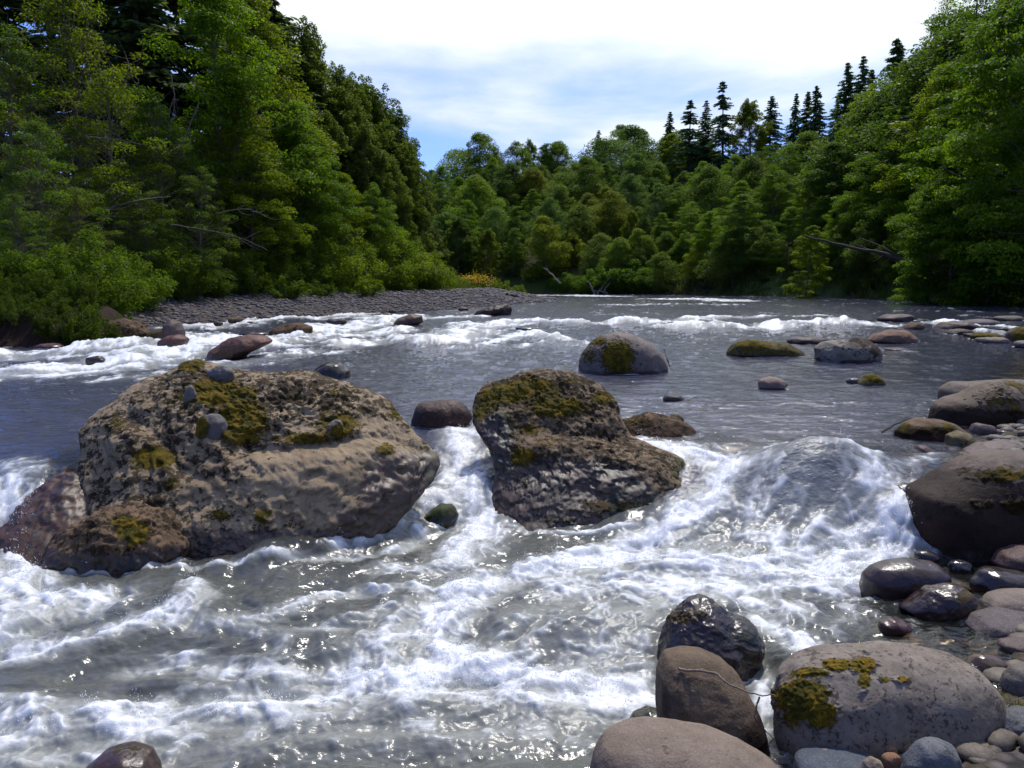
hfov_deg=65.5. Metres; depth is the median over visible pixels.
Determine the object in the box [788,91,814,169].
fir tree
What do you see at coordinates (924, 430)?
boulder
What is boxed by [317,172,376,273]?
alder tree
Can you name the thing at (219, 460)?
conglomerate boulder
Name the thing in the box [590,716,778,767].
boulder
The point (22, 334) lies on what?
ground
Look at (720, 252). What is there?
broadleaf tree
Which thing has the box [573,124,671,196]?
broadleaf tree
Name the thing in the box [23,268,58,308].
willow shrub
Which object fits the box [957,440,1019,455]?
boulder
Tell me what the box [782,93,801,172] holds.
fir tree
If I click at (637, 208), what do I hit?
broadleaf tree
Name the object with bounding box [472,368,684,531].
conglomerate boulder
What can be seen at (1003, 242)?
broadleaf tree
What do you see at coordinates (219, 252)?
alder tree
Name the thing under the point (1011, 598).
stone
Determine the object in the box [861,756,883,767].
stone
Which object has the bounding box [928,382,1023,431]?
boulder
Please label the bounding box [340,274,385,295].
willow shrub
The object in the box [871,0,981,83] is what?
broadleaf tree
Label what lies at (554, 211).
broadleaf tree
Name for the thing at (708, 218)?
broadleaf tree
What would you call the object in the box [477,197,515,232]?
broadleaf tree
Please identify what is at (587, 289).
riverside shrub
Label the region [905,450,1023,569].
boulder
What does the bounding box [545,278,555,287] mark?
riverside shrub
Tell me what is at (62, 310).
willow shrub
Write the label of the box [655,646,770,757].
boulder
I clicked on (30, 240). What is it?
alder tree
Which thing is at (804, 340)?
rock
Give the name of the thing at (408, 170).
cottonwood tree
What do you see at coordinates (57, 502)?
boulder
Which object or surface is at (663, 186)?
broadleaf tree
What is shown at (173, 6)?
fir tree
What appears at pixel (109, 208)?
bare bough
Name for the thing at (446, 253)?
broadleaf tree
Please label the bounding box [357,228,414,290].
willow shrub
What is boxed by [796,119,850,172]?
broadleaf tree
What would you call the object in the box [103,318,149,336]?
boulder
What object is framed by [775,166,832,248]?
broadleaf tree
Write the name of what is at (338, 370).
boulder
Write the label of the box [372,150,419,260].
cottonwood tree
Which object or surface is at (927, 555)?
stone
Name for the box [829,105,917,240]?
broadleaf tree
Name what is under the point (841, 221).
broadleaf tree
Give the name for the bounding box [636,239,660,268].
broadleaf tree
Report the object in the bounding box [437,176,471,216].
broadleaf tree
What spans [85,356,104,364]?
stone
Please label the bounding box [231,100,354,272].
alder tree
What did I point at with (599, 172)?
broadleaf tree
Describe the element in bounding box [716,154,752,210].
broadleaf tree
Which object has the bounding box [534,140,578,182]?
broadleaf tree
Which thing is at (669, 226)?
broadleaf tree
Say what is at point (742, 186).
broadleaf tree
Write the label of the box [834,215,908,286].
broadleaf tree
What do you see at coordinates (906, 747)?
stone
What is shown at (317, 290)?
willow shrub
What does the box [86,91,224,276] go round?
alder tree
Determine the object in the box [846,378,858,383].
stone
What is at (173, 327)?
boulder
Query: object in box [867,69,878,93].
fir tree
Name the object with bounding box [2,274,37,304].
willow shrub
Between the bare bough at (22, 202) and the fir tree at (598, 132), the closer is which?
the bare bough at (22, 202)
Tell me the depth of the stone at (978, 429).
9.13 m
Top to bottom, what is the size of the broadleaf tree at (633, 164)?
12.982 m
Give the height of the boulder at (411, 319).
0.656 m
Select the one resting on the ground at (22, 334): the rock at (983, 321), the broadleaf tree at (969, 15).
the broadleaf tree at (969, 15)
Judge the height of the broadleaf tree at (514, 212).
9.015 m
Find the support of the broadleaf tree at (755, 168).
on the ground at (22, 334)
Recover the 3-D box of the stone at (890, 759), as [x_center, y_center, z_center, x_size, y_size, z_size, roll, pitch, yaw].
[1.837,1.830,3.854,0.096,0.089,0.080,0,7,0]
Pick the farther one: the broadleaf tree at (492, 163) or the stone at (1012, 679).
the broadleaf tree at (492, 163)
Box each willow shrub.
[0,244,37,292]
[0,250,54,297]
[0,289,24,311]
[0,297,37,327]
[0,301,8,325]
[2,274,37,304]
[11,245,93,300]
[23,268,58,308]
[26,303,62,330]
[33,308,82,344]
[35,291,69,313]
[45,228,149,312]
[46,276,80,308]
[49,309,120,342]
[50,296,98,327]
[68,274,106,312]
[71,307,127,339]
[86,250,156,319]
[105,245,178,311]
[147,239,217,302]
[192,259,237,297]
[219,250,270,295]
[250,245,304,292]
[263,273,310,299]
[281,240,331,291]
[304,229,364,290]
[307,279,338,296]
[329,233,386,290]
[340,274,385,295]
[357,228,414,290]
[376,226,433,289]
[392,268,412,290]
[403,239,449,289]
[419,267,445,289]
[420,250,457,288]
[441,269,460,287]
[452,275,469,285]
[489,279,506,289]
[503,280,527,293]
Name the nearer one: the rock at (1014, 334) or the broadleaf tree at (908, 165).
the rock at (1014, 334)
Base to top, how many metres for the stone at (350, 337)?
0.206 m
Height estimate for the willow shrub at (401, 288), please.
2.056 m
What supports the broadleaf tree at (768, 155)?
on the ground at (22, 334)
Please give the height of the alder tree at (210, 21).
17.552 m
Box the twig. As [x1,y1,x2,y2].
[881,415,909,432]
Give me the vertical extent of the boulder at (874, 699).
0.573 m
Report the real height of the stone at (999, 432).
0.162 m
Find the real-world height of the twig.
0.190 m
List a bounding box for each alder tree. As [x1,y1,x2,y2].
[0,0,178,267]
[0,9,112,265]
[0,109,112,266]
[0,187,53,271]
[20,49,202,274]
[27,184,133,270]
[86,0,323,275]
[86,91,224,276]
[110,179,177,287]
[156,162,245,293]
[160,73,301,278]
[163,0,344,260]
[204,136,317,292]
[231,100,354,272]
[253,130,343,282]
[280,135,365,277]
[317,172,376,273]
[348,182,417,274]
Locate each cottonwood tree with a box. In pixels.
[201,22,321,140]
[278,15,350,190]
[287,54,346,172]
[304,108,368,244]
[316,61,382,225]
[322,85,387,257]
[342,121,398,257]
[344,71,408,239]
[361,83,425,239]
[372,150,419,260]
[378,106,434,262]
[389,136,440,260]
[520,138,538,172]
[727,98,773,184]
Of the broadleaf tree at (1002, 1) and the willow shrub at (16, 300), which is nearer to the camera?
the willow shrub at (16, 300)
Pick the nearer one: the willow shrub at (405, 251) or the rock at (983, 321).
the rock at (983, 321)
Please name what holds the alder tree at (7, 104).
on the ground at (22, 334)
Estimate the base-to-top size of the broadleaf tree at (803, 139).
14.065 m
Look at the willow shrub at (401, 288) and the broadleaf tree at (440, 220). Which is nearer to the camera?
the willow shrub at (401, 288)
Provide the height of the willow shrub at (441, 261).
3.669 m
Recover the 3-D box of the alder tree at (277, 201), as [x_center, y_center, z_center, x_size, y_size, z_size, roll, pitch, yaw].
[-13.195,-8.790,42.276,5.376,8.375,5.342,7,8,29]
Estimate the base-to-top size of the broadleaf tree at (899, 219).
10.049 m
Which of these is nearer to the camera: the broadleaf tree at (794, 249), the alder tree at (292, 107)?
the alder tree at (292, 107)
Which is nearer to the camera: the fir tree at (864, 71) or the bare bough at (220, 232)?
the bare bough at (220, 232)
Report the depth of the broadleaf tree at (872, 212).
80.69 m
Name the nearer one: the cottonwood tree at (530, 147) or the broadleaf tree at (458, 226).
the broadleaf tree at (458, 226)
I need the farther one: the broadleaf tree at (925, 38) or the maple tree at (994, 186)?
the broadleaf tree at (925, 38)
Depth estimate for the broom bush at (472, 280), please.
83.01 m
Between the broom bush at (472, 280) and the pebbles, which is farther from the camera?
the broom bush at (472, 280)
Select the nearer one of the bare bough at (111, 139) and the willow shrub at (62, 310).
the willow shrub at (62, 310)
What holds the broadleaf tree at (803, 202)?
on the ground at (22, 334)
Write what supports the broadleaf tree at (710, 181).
on the ground at (22, 334)
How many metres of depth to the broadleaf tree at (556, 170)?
171.89 m
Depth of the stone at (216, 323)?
30.19 m
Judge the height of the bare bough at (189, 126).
2.069 m
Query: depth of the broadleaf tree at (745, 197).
103.75 m
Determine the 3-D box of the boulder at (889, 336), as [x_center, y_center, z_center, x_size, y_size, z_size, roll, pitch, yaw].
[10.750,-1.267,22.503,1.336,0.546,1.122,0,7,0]
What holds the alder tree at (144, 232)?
on the ground at (22, 334)
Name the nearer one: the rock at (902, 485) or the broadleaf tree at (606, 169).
the rock at (902, 485)
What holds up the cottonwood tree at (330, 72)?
on the ground at (22, 334)
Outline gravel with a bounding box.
[125,287,558,325]
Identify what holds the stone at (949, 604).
on the ground at (22, 334)
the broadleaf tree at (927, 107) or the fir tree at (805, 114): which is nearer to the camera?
the broadleaf tree at (927, 107)
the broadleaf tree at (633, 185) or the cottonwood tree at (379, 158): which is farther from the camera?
the broadleaf tree at (633, 185)
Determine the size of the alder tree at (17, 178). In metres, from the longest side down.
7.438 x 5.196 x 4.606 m
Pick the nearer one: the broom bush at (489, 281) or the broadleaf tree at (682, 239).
the broom bush at (489, 281)
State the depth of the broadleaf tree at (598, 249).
123.38 m
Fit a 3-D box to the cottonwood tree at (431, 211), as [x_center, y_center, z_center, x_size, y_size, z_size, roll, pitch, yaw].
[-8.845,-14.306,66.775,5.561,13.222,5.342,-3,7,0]
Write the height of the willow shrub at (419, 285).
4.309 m
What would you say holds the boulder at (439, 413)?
in the river
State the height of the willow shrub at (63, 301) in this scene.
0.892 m
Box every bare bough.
[0,201,56,212]
[52,182,187,222]
[85,135,143,145]
[169,74,176,136]
[170,217,274,250]
[176,102,199,153]
[216,204,278,219]
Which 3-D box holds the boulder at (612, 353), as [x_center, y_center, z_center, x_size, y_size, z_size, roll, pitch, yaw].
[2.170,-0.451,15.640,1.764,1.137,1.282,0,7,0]
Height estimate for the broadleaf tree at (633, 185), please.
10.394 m
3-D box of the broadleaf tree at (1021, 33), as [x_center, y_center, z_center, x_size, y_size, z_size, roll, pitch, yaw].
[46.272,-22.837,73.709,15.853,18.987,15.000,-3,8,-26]
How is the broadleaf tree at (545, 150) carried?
on the ground at (22, 334)
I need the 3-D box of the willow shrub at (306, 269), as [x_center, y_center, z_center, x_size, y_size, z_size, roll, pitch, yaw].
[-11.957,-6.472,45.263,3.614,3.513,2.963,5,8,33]
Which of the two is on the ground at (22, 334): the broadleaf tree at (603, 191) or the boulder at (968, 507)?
the broadleaf tree at (603, 191)
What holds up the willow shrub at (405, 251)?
on the ground at (22, 334)
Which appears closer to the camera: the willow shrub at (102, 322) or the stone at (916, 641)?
the stone at (916, 641)
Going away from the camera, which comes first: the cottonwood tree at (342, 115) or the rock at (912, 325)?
the rock at (912, 325)
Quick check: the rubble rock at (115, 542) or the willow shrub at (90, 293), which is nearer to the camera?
the rubble rock at (115, 542)
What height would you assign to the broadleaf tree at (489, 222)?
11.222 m
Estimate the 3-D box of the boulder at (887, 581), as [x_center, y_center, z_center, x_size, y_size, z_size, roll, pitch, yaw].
[2.970,1.524,6.021,0.651,0.401,0.406,0,7,0]
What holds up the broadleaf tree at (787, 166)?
on the ground at (22, 334)
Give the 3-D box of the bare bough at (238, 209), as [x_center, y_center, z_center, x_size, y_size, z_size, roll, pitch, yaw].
[-11.083,-7.209,33.446,2.632,0.611,0.587,0,7,0]
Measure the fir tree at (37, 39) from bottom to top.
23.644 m
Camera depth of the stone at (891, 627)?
5.31 m
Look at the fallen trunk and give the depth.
74.94 m
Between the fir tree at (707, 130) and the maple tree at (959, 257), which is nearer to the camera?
the maple tree at (959, 257)
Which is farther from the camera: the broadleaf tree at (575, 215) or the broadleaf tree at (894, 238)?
the broadleaf tree at (575, 215)
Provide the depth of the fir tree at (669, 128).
179.02 m
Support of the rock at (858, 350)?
in the river
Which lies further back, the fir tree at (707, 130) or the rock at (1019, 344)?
the fir tree at (707, 130)
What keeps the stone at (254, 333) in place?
in the river
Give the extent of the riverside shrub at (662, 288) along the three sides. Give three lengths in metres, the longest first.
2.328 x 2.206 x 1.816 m
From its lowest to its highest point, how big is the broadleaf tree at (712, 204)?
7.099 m
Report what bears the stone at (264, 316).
on the ground at (22, 334)
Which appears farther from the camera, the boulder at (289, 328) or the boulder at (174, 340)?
the boulder at (289, 328)
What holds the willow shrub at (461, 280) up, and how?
on the ground at (22, 334)
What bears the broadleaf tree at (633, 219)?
on the ground at (22, 334)
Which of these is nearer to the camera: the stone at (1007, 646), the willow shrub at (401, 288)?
the stone at (1007, 646)
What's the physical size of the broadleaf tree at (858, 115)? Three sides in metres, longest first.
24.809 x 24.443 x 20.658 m
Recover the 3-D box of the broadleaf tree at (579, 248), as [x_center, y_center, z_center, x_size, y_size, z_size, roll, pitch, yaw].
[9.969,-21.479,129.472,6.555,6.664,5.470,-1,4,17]
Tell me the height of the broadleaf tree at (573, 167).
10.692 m
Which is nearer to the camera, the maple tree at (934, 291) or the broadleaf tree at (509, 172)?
the maple tree at (934, 291)
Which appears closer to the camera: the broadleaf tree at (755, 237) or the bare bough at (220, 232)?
the bare bough at (220, 232)
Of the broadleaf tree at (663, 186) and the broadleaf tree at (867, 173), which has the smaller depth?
the broadleaf tree at (867, 173)
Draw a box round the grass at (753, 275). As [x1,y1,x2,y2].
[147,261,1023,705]
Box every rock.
[41,501,191,577]
[145,328,161,338]
[474,304,511,315]
[622,411,700,442]
[726,339,805,356]
[787,336,828,343]
[814,337,882,362]
[877,314,914,321]
[896,482,908,491]
[900,322,925,329]
[933,321,980,329]
[946,328,972,334]
[963,319,1000,324]
[969,332,1001,338]
[975,337,1008,343]
[993,316,1023,320]
[1004,327,1023,341]
[1013,340,1023,351]
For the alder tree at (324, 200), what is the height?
9.624 m
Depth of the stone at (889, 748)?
3.91 m
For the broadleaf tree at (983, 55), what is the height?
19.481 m
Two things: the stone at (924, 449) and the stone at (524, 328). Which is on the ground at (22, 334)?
the stone at (924, 449)
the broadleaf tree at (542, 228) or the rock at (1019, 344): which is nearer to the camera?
the rock at (1019, 344)
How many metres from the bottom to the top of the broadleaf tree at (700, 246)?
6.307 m
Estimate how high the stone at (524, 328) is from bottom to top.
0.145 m
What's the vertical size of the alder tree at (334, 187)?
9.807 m
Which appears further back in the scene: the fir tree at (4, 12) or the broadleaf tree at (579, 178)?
the broadleaf tree at (579, 178)
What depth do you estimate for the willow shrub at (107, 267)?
28.73 m
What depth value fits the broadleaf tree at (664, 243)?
119.78 m
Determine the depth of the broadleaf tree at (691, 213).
122.02 m
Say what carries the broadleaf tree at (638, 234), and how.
on the ground at (22, 334)
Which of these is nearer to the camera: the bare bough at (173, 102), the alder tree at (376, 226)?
the bare bough at (173, 102)
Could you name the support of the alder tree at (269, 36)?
on the ground at (22, 334)
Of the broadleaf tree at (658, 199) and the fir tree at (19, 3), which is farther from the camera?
the broadleaf tree at (658, 199)
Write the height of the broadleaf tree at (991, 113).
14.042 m
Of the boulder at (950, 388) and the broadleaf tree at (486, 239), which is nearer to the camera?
the boulder at (950, 388)
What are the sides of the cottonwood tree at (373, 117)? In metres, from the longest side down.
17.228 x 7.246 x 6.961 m
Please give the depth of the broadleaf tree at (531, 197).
149.10 m
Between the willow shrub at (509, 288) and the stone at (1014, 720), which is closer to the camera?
the stone at (1014, 720)
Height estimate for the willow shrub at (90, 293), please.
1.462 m
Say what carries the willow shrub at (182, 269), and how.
on the ground at (22, 334)
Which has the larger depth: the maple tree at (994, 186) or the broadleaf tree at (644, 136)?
the broadleaf tree at (644, 136)
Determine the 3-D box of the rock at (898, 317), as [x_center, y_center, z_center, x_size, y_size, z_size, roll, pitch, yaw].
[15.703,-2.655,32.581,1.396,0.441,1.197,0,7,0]
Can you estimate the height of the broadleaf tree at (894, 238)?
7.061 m
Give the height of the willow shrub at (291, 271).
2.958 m
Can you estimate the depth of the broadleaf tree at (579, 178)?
156.14 m
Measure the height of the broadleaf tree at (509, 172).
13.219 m
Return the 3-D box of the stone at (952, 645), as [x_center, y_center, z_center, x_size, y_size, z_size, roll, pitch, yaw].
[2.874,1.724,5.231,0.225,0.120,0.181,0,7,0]
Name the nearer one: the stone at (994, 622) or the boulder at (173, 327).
the stone at (994, 622)
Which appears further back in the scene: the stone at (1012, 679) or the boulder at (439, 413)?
the boulder at (439, 413)
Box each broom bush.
[458,271,492,286]
[458,274,500,287]
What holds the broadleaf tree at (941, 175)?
on the ground at (22, 334)
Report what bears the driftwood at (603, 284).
on the ground at (22, 334)
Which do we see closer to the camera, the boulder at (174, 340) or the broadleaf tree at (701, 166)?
the boulder at (174, 340)
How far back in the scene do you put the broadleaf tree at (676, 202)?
132.45 m
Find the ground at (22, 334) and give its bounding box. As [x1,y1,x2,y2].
[0,190,1023,767]
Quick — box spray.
[0,424,921,735]
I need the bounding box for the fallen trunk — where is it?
[803,235,945,272]
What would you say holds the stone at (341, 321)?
in the river
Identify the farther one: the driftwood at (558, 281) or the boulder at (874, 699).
the driftwood at (558, 281)
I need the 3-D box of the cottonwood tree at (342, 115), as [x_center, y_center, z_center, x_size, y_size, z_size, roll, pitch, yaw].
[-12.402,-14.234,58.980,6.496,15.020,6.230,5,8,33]
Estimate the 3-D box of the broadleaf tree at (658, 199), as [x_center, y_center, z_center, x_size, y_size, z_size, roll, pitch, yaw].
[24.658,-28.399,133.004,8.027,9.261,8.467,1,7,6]
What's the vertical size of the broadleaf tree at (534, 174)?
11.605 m
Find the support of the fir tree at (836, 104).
on the ground at (22, 334)
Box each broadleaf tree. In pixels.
[418,224,454,280]
[423,170,442,195]
[426,131,505,193]
[427,166,457,213]
[427,182,456,219]
[431,211,464,259]
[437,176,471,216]
[441,173,510,242]
[441,214,477,278]
[445,200,486,269]
[451,173,468,205]
[468,147,510,181]
[470,206,525,264]
[472,228,501,280]
[476,170,497,208]
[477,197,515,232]
[478,157,506,198]
[485,162,528,217]
[494,140,537,178]
[496,228,527,276]
[497,206,535,255]
[504,167,552,215]
[508,215,573,282]
[521,189,543,228]
[522,197,583,265]
[531,143,562,179]
[532,183,577,234]
[533,164,554,205]
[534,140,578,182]
[537,156,614,216]
[545,166,562,198]
[550,167,577,214]
[552,205,612,252]
[558,231,587,267]
[565,192,596,224]
[566,162,596,196]
[571,190,637,242]
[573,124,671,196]
[576,233,617,275]
[582,186,621,231]
[587,160,619,197]
[591,163,623,200]
[594,237,644,273]
[603,173,662,226]
[607,124,637,174]
[610,152,660,205]
[613,257,641,281]
[619,209,641,252]
[620,206,651,235]
[621,228,658,260]
[623,128,651,156]
[629,183,679,223]
[633,253,654,274]
[634,251,683,294]
[636,187,682,237]
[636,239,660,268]
[640,162,670,205]
[648,231,684,259]
[650,136,685,178]
[650,212,679,251]
[655,130,693,178]
[658,133,694,186]
[658,186,692,235]
[660,222,680,241]
[663,182,691,218]
[667,230,694,266]
[669,141,716,189]
[670,246,689,268]
[672,163,751,237]
[672,171,693,201]
[673,201,714,252]
[678,241,721,282]
[682,197,709,221]
[686,161,723,195]
[688,211,730,265]
[693,229,766,290]
[699,188,727,213]
[705,180,770,249]
[709,193,776,272]
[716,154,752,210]
[716,154,792,232]
[718,165,734,193]
[732,164,803,249]
[739,223,789,275]
[748,143,795,204]
[752,206,807,271]
[758,144,805,229]
[773,130,828,205]
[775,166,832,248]
[777,160,845,226]
[788,231,820,270]
[791,83,923,225]
[795,45,947,202]
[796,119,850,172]
[797,141,865,242]
[798,199,838,257]
[806,20,986,227]
[807,223,859,284]
[815,107,882,213]
[820,142,895,228]
[821,191,864,265]
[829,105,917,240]
[834,77,888,174]
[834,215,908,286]
[839,4,972,142]
[839,165,910,262]
[858,81,954,219]
[859,142,940,265]
[870,61,981,227]
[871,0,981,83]
[871,210,920,282]
[886,0,999,87]
[886,169,954,276]
[888,116,958,257]
[890,0,1023,162]
[900,36,1022,233]
[902,199,1015,273]
[913,109,1018,255]
[928,31,1023,163]
[941,185,1023,275]
[952,105,1022,248]
[961,1,1022,65]
[965,0,1009,27]
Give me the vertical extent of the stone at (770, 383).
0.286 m
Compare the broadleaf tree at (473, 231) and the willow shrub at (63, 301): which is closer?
the willow shrub at (63, 301)
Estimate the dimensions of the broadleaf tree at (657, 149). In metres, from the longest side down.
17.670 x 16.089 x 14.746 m
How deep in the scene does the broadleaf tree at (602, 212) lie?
135.31 m
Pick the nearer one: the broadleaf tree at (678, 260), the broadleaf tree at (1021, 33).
the broadleaf tree at (1021, 33)
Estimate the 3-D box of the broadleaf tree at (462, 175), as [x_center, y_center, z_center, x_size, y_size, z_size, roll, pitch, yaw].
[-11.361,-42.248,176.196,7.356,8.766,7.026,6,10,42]
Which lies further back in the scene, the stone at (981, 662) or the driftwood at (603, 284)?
the driftwood at (603, 284)
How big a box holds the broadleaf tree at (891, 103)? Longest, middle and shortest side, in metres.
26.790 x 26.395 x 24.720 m
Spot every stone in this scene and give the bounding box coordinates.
[31,343,63,348]
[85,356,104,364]
[86,741,161,767]
[213,321,222,325]
[228,317,243,322]
[238,332,267,335]
[259,315,270,318]
[327,318,346,324]
[342,336,362,338]
[424,503,458,528]
[458,307,467,310]
[515,327,536,329]
[630,705,656,717]
[663,394,684,401]
[670,413,683,421]
[758,376,787,389]
[793,746,872,767]
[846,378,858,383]
[857,373,885,385]
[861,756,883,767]
[878,616,911,638]
[881,752,900,767]
[882,347,908,350]
[885,745,897,753]
[896,637,933,648]
[899,582,977,630]
[900,737,962,767]
[903,743,912,752]
[912,445,942,464]
[913,550,939,563]
[930,636,969,656]
[944,430,974,453]
[947,559,974,578]
[961,606,1023,639]
[963,653,1007,672]
[968,423,996,437]
[969,566,1023,596]
[978,588,1023,609]
[990,543,1023,571]
[995,430,1009,434]
[997,637,1023,656]
[999,662,1023,695]
[1002,705,1023,735]
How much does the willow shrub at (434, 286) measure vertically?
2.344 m
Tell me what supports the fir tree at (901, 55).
on the ground at (22, 334)
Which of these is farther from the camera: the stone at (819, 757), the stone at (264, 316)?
the stone at (264, 316)
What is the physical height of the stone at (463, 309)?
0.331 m
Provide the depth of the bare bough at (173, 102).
32.75 m
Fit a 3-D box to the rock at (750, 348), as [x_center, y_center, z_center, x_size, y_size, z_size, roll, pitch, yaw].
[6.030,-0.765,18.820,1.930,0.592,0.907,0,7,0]
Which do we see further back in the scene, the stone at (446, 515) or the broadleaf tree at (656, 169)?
the broadleaf tree at (656, 169)
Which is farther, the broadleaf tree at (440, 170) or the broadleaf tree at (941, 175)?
the broadleaf tree at (440, 170)
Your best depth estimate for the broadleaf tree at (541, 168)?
177.06 m
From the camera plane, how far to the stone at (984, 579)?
5.99 m
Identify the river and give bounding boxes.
[0,294,1023,767]
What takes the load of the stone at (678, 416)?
in the river
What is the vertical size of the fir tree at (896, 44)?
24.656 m
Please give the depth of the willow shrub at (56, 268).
26.22 m
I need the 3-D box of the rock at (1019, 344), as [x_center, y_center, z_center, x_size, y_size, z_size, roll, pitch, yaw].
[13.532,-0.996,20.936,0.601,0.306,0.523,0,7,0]
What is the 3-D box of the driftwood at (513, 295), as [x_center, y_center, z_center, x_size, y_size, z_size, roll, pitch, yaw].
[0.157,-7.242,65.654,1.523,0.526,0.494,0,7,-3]
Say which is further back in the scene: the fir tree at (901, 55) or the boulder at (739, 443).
the fir tree at (901, 55)
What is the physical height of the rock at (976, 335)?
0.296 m
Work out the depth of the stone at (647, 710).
4.45 m
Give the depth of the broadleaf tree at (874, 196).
85.92 m
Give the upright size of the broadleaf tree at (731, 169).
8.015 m
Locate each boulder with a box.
[0,467,89,565]
[78,359,439,558]
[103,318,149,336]
[157,334,189,346]
[162,319,185,337]
[205,334,272,360]
[268,323,312,335]
[314,362,350,379]
[393,314,422,325]
[411,399,471,427]
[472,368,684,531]
[578,332,667,374]
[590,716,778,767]
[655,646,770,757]
[657,593,764,681]
[700,436,746,445]
[770,640,1005,760]
[859,557,951,613]
[868,329,918,343]
[894,417,966,451]
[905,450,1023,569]
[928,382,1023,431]
[937,379,1023,398]
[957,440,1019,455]
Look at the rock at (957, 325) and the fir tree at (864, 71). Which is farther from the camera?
the fir tree at (864, 71)
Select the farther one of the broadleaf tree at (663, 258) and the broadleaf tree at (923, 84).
the broadleaf tree at (663, 258)
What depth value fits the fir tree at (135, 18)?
46.49 m
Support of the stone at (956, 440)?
on the ground at (22, 334)
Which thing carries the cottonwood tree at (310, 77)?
on the ground at (22, 334)
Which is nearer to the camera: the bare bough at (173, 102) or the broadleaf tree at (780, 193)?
the bare bough at (173, 102)
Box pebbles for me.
[856,419,1023,763]
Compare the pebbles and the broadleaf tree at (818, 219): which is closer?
the pebbles
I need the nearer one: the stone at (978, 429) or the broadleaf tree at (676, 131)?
the stone at (978, 429)
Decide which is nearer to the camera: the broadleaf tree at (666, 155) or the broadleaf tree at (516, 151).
the broadleaf tree at (666, 155)
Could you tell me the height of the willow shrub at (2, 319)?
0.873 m
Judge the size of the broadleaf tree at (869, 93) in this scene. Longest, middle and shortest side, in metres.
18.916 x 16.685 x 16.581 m
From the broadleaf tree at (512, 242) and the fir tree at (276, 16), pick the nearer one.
the fir tree at (276, 16)
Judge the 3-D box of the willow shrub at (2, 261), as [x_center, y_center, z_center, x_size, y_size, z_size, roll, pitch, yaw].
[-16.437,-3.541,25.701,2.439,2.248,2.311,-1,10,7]
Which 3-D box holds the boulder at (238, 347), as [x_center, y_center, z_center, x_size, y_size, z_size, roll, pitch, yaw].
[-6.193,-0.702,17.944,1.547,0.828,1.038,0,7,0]
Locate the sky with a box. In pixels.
[5,0,995,182]
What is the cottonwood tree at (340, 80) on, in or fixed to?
on the ground at (22, 334)
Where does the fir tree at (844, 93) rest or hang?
on the ground at (22, 334)
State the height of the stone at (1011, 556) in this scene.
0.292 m
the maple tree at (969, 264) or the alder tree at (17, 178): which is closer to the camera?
the alder tree at (17, 178)
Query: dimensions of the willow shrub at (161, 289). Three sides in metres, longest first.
3.250 x 3.079 x 2.996 m
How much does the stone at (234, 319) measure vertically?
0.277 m
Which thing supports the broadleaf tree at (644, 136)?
on the ground at (22, 334)
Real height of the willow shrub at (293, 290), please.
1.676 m
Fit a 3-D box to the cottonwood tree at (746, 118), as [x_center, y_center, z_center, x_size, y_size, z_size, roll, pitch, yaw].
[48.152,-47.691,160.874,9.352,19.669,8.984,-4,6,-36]
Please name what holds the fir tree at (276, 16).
on the ground at (22, 334)
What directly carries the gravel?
on the ground at (22, 334)
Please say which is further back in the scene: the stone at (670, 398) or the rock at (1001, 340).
the rock at (1001, 340)
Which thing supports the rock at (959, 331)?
in the river
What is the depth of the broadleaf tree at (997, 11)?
81.45 m
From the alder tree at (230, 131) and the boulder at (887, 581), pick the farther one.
the alder tree at (230, 131)
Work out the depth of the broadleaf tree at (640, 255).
117.48 m
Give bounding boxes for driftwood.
[505,293,522,298]
[543,267,560,283]
[597,270,615,293]
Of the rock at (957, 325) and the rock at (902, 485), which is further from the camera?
the rock at (957, 325)
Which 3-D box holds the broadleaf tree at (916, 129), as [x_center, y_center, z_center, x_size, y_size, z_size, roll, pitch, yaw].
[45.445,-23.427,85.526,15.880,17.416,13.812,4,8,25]
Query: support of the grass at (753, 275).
on the ground at (22, 334)
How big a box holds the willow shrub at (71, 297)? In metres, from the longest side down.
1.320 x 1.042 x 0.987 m
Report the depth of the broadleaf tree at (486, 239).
125.06 m
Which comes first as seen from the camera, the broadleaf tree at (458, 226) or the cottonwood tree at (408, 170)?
the cottonwood tree at (408, 170)
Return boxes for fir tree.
[0,0,82,242]
[0,0,101,257]
[0,0,185,274]
[23,0,239,278]
[90,0,262,268]
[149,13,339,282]
[200,0,342,245]
[588,130,602,173]
[657,112,679,181]
[663,100,709,185]
[689,100,716,165]
[697,81,744,171]
[751,96,786,187]
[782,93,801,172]
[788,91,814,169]
[798,86,832,169]
[824,63,860,141]
[828,92,841,141]
[834,56,875,132]
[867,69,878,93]
[881,38,906,86]
[888,44,905,81]
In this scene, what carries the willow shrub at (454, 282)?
on the ground at (22, 334)
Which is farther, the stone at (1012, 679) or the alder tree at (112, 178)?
the alder tree at (112, 178)
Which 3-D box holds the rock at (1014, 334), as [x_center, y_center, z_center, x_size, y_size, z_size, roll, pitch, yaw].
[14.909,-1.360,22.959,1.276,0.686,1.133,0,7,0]
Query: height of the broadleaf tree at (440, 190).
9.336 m
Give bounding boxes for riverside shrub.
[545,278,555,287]
[550,272,584,292]
[573,267,601,293]
[590,259,650,293]
[593,265,624,293]
[624,267,653,293]
[656,281,667,292]
[758,273,769,282]
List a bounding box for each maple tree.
[776,225,832,298]
[885,141,1010,305]
[887,188,979,303]
[899,55,1023,303]
[914,0,1023,304]
[935,170,1023,305]
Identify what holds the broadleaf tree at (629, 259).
on the ground at (22, 334)

